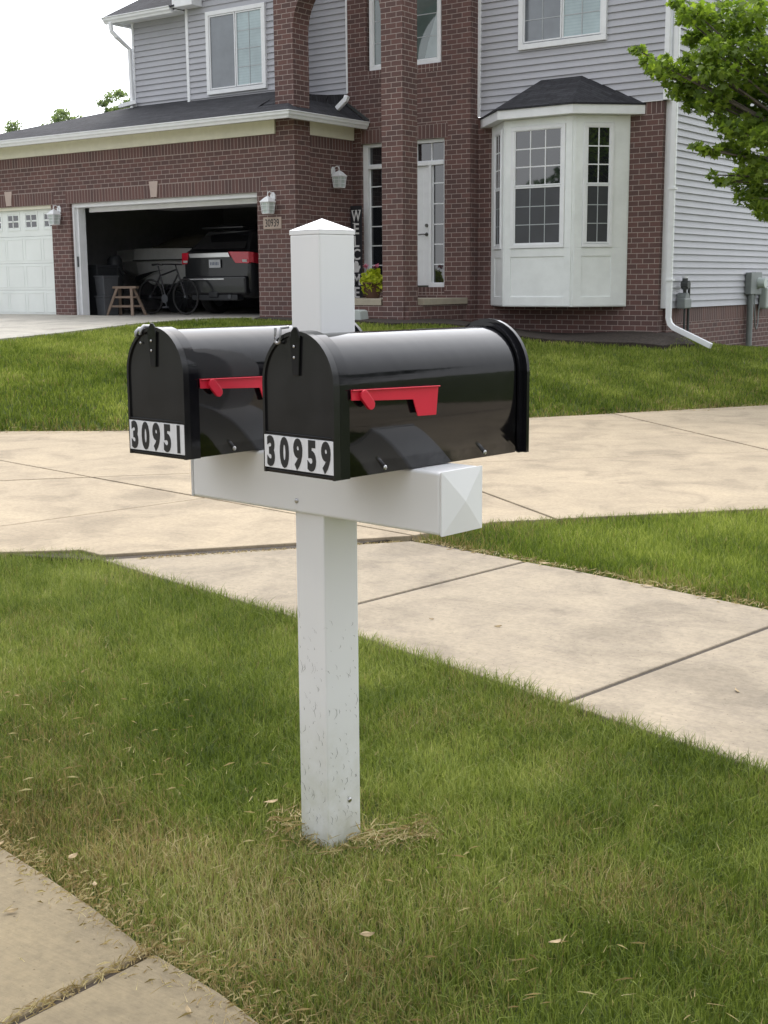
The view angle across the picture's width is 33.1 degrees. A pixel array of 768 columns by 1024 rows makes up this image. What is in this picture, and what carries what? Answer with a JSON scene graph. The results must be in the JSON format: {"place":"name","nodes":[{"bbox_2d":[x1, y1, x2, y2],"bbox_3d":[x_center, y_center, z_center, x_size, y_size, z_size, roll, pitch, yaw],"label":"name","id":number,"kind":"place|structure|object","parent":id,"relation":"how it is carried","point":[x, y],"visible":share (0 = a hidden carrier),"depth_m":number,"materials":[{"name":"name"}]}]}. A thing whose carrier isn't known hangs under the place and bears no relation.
{"place":"outdoors","nodes":[
{"label":"outdoors","id":0,"kind":"place"},
{"bbox_2d":[107,255,124,313],"bbox_3d":[-5.500,-4.704,26.757,0.510,1.200,0.340,7,12,35],"label":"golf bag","id":1,"kind":"object","parent":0,"point":[114,260],"visible":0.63,"depth_m":26.65,"materials":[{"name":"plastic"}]},
{"bbox_2d":[0,314,256,340],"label":"garage driveway","id":2,"kind":"structure","parent":0,"point":[13,326],"depth_m":22.42,"materials":[{"name":"grey concrete"}]},
{"bbox_2d":[0,847,257,1023],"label":"sidewalk","id":3,"kind":"structure","parent":0,"point":[38,939],"depth_m":3.04,"materials":[{"name":"concrete"}]},
{"bbox_2d":[4,908,17,911],"bbox_3d":[-0.959,1.023,3.319,0.036,0.006,0.013,-8,17,-14],"label":"fallen leaf","id":4,"kind":"object","parent":3,"relation":"on","point":[12,910],"visible":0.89,"depth_m":3.32,"materials":[{"name":"beige plant"}]},
{"bbox_2d":[0,940,158,1023],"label":"dry clippings","id":5,"kind":"object","parent":3,"relation":"on","point":[45,1001],"visible":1,"depth_m":2.97,"materials":[{"name":"beige plant"}]},
{"bbox_2d":[0,799,322,1023],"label":"dry clippings","id":6,"kind":"object","parent":3,"relation":"on","point":[6,848],"visible":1,"depth_m":3.19,"materials":[{"name":"beige plant"}]},
{"bbox_2d":[185,1004,190,1014],"bbox_3d":[-0.433,1.101,2.858,0.012,0.006,0.032,-3,25,-23],"label":"fallen leaf","id":7,"kind":"object","parent":3,"relation":"on","point":[187,1009],"visible":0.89,"depth_m":2.86,"materials":[{"name":"beige plant"}]},
{"bbox_2d":[0,649,762,1023],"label":"dry clippings","id":8,"kind":"object","parent":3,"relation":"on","point":[298,869],"visible":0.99,"depth_m":3.42,"materials":[{"name":"beige plant"}]},
{"bbox_2d":[0,0,480,133],"label":"sky","id":9,"kind":"structure","parent":0,"point":[55,54],"materials":[{"name":"white"}]},
{"bbox_2d":[0,405,767,557],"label":"driveway","id":10,"kind":"structure","parent":0,"point":[122,500],"depth_m":10.26,"materials":[{"name":"concrete"}]},
{"bbox_2d":[5,403,761,433],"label":"dry clippings","id":11,"kind":"object","parent":10,"relation":"on","point":[530,417],"visible":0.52,"depth_m":15.42,"materials":[{"name":"plant"}]},
{"bbox_2d":[0,324,767,1023],"bbox_3d":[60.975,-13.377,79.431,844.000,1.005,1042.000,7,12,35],"label":"ground","id":12,"kind":"structure","parent":0,"point":[100,426],"depth_m":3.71,"materials":[{"name":"green plant"}]},
{"bbox_2d":[2,119,21,132],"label":"tree","id":13,"kind":"object","parent":12,"relation":"on","point":[10,125],"visible":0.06,"depth_m":83.64,"materials":[{"name":"green plant"}]},
{"bbox_2d":[40,107,84,125],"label":"tree","id":14,"kind":"object","parent":12,"relation":"on","point":[60,114],"visible":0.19,"depth_m":82.68,"materials":[{"name":"green plant"}]},
{"bbox_2d":[68,852,77,857],"bbox_3d":[-0.869,0.960,3.606,0.015,0.006,0.040,12,17,27],"label":"fallen leaf","id":15,"kind":"object","parent":12,"relation":"on","point":[73,855],"visible":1,"depth_m":3.60,"materials":[{"name":"beige plant"}]},
{"bbox_2d":[95,88,129,112],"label":"tree","id":16,"kind":"object","parent":12,"relation":"on","point":[118,94],"visible":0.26,"depth_m":79.58,"materials":[{"name":"green plant"}]},
{"bbox_2d":[255,803,349,860],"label":"dry clippings","id":17,"kind":"object","parent":12,"relation":"on","point":[286,824],"visible":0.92,"depth_m":3.79,"materials":[{"name":"beige plant"}]},
{"bbox_2d":[191,219,481,848],"bbox_3d":[-0.166,0.124,3.729,1.027,1.896,0.170,9,14,42],"label":"mailbox post","id":18,"kind":"object","parent":12,"relation":"on","point":[443,499],"visible":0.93,"depth_m":3.68,"materials":[{"name":"white plastic"}]},
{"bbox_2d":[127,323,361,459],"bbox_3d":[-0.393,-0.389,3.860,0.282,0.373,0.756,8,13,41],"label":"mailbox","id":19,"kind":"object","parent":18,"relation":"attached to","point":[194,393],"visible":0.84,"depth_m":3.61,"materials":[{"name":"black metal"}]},
{"bbox_2d":[127,323,191,459],"bbox_3d":[-0.632,-0.339,3.596,0.248,0.370,0.026,8,13,41],"label":"door","id":20,"kind":"structure","parent":19,"relation":"in","point":[158,389],"depth_m":3.57,"materials":[{"name":"black metal"}]},
{"bbox_2d":[262,318,529,480],"bbox_3d":[0.041,-0.322,3.463,0.296,0.373,0.755,9,14,43],"label":"mailbox","id":21,"kind":"object","parent":18,"relation":"attached to","point":[338,406],"visible":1,"depth_m":3.29,"materials":[{"name":"black metal"}]},
{"bbox_2d":[262,327,340,480],"bbox_3d":[-0.210,-0.273,3.209,0.262,0.370,0.026,9,14,43],"label":"door","id":22,"kind":"structure","parent":21,"relation":"in","point":[301,385],"depth_m":3.19,"materials":[{"name":"black metal"}]},
{"bbox_2d":[359,931,374,935],"bbox_3d":[-0.042,1.023,3.132,0.040,0.006,0.015,-1,19,-16],"label":"fallen leaf","id":23,"kind":"object","parent":12,"relation":"on","point":[366,933],"visible":1,"depth_m":3.13,"materials":[{"name":"beige plant"}]},
{"bbox_2d":[0,0,767,347],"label":"house","id":24,"kind":"structure","parent":12,"relation":"on","point":[528,164],"depth_m":21.98,"materials":[{"name":"red brick"}]},
{"bbox_2d":[0,205,55,313],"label":"garage door","id":25,"kind":"structure","parent":24,"relation":"in","point":[24,288],"depth_m":26.32,"materials":[{"name":"white metal"}]},
{"bbox_2d":[88,265,118,314],"bbox_3d":[-5.770,-4.523,26.324,0.510,1.000,0.640,7,12,35],"label":"wheelie bin","id":26,"kind":"object","parent":24,"relation":"on","point":[102,270],"visible":0.45,"depth_m":26.09,"materials":[{"name":"plastic"}]},
{"bbox_2d":[94,295,118,314],"bbox_3d":[-5.581,-4.169,26.061,0.300,0.392,0.430,7,12,35],"label":"storage tub","id":27,"kind":"object","parent":24,"relation":"on","point":[102,303],"visible":0.78,"depth_m":25.93,"materials":[{"name":"grey plastic"}]},
{"bbox_2d":[93,276,118,295],"bbox_3d":[-5.584,-4.558,25.992,0.300,0.392,0.430,7,12,35],"label":"storage tub","id":28,"kind":"object","parent":27,"relation":"on","point":[104,284],"visible":1,"depth_m":25.86,"materials":[{"name":"grey plastic"}]},
{"bbox_2d":[107,286,146,315],"bbox_3d":[-5.178,-4.239,25.913,0.700,0.575,0.450,5,11,27],"label":"step stool","id":29,"kind":"object","parent":24,"relation":"on","point":[120,296],"visible":0.96,"depth_m":25.89,"materials":[{"name":"brown wood"}]},
{"bbox_2d":[138,263,198,314],"bbox_3d":[-4.376,-4.515,26.150,1.714,1.025,0.577,7,12,35],"label":"bicycle","id":30,"kind":"object","parent":24,"relation":"on","point":[164,297],"visible":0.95,"depth_m":26.11,"materials":[{"name":"metal"}]},
{"bbox_2d":[117,235,230,312],"bbox_3d":[-4.357,-5.301,28.769,3.621,1.658,1.851,7,12,35],"label":"boat","id":31,"kind":"object","parent":24,"relation":"on","point":[137,265],"visible":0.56,"depth_m":28.13,"materials":[{"name":"plastic"}]},
{"bbox_2d":[115,198,256,210],"bbox_3d":[-3.156,-5.990,25.043,4.560,0.050,2.100,7,12,35],"label":"raised door","id":32,"kind":"structure","parent":24,"relation":"in","point":[238,205],"depth_m":26.04,"materials":[{"name":"white"}]},
{"bbox_2d":[182,224,258,312],"bbox_3d":[-1.996,-5.187,27.575,1.950,1.818,4.840,7,12,35],"label":"parked car","id":33,"kind":"object","parent":24,"relation":"on","point":[221,264],"visible":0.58,"depth_m":25.69,"materials":[{"name":"grey paint"}]},
{"bbox_2d":[205,2,267,94],"bbox_3d":[-2.680,-8.373,23.398,1.440,1.460,0.070,7,12,35],"label":"window","id":34,"kind":"structure","parent":24,"relation":"in","point":[235,37],"depth_m":23.38,"materials":[{"name":"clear glass"}]},
{"bbox_2d":[350,205,362,297],"bbox_3d":[-0.493,-4.670,23.203,0.250,1.624,0.023,7,12,35],"label":"welcome sign","id":35,"kind":"object","parent":24,"relation":"on","point":[356,217],"visible":0.88,"depth_m":23.16,"materials":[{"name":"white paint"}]},
{"bbox_2d":[359,263,382,297],"bbox_3d":[-0.196,-4.003,22.359,0.460,0.594,0.432,7,12,35],"label":"flower pot","id":36,"kind":"object","parent":24,"relation":"on","point":[371,281],"visible":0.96,"depth_m":22.25,"materials":[{"name":"brown plant"}]},
{"bbox_2d":[363,138,443,286],"bbox_3d":[0.488,-5.239,22.923,2.000,2.900,0.411,7,12,35],"label":"front door","id":37,"kind":"structure","parent":24,"relation":"in","point":[430,152],"depth_m":22.65,"materials":[{"name":"white metal"}]},
{"bbox_2d":[369,0,441,70],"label":"window","id":38,"kind":"structure","parent":24,"relation":"in","point":[429,12],"depth_m":22.04,"materials":[{"name":"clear glass"}]},
{"bbox_2d":[518,0,607,50],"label":"window","id":39,"kind":"structure","parent":24,"relation":"in","point":[539,21],"depth_m":20.68,"materials":[{"name":"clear glass"}]},
{"bbox_2d":[480,76,645,306],"bbox_3d":[2.607,-5.156,20.840,3.040,3.635,0.859,7,12,35],"label":"bay window","id":40,"kind":"structure","parent":24,"relation":"in","point":[561,146],"depth_m":20.55,"materials":[{"name":"wood"}]},
{"bbox_2d":[677,276,690,338],"bbox_3d":[4.857,-3.068,20.906,0.150,1.470,0.341,7,12,35],"label":"gas meter","id":41,"kind":"object","parent":24,"relation":"attached to","point":[683,300],"visible":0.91,"depth_m":20.75,"materials":[{"name":"paint"}]},
{"bbox_2d":[745,272,767,346],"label":"electric meter","id":42,"kind":"object","parent":24,"relation":"attached to","point":[755,283],"visible":0.94,"depth_m":23.34,"materials":[{"name":"grey metal"}]},
{"bbox_2d":[0,316,767,430],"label":"grass","id":43,"kind":"structure","parent":12,"relation":"on","point":[67,359],"depth_m":17.03,"materials":[{"name":"green plant"}]},
{"bbox_2d":[346,810,448,854],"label":"dry clippings","id":44,"kind":"object","parent":12,"relation":"on","point":[387,829],"visible":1,"depth_m":3.78,"materials":[{"name":"beige plant"}]},
{"bbox_2d":[254,317,694,348],"bbox_3d":[1.359,-2.979,21.452,7.328,0.510,2.466,1,10,8],"label":"mulch bed","id":45,"kind":"object","parent":12,"relation":"on","point":[663,340],"visible":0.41,"depth_m":20.43,"materials":[{"name":"brown wood"}]},
{"bbox_2d":[355,310,367,319],"bbox_3d":[-0.397,-3.210,21.140,0.209,0.200,0.220,7,12,35],"label":"downspout extension","id":46,"kind":"object","parent":45,"relation":"on","point":[361,314],"visible":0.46,"depth_m":21.05,"materials":[{"name":"plastic"}]},
{"bbox_2d":[548,939,560,942],"bbox_3d":[0.409,1.027,3.090,0.040,0.006,0.015,0,-7,-33],"label":"fallen leaf","id":47,"kind":"object","parent":12,"relation":"on","point":[556,941],"visible":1,"depth_m":3.09,"materials":[{"name":"beige plant"}]},
{"bbox_2d":[627,0,767,222],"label":"maple tree","id":48,"kind":"object","parent":12,"relation":"on","point":[733,95],"visible":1,"depth_m":16.66,"materials":[{"name":"green plant"}]},
{"bbox_2d":[7,430,767,1023],"bbox_3d":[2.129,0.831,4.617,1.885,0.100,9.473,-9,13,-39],"label":"sidewalk","id":49,"kind":"structure","parent":0,"point":[579,634],"depth_m":6.04,"materials":[{"name":"concrete"}]},
{"bbox_2d":[140,540,403,558],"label":"dry clippings","id":50,"kind":"object","parent":49,"relation":"on","point":[251,551],"visible":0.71,"depth_m":7.76,"materials":[{"name":"brown plant"}]},
{"bbox_2d":[412,538,767,610],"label":"dry clippings","id":51,"kind":"object","parent":49,"relation":"on","point":[532,560],"visible":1,"depth_m":7.19,"materials":[{"name":"plant"}]},
{"bbox_2d":[412,504,767,609],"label":"grass","id":52,"kind":"structure","parent":0,"point":[549,536],"depth_m":7.86,"materials":[{"name":"green plant"}]}
]}

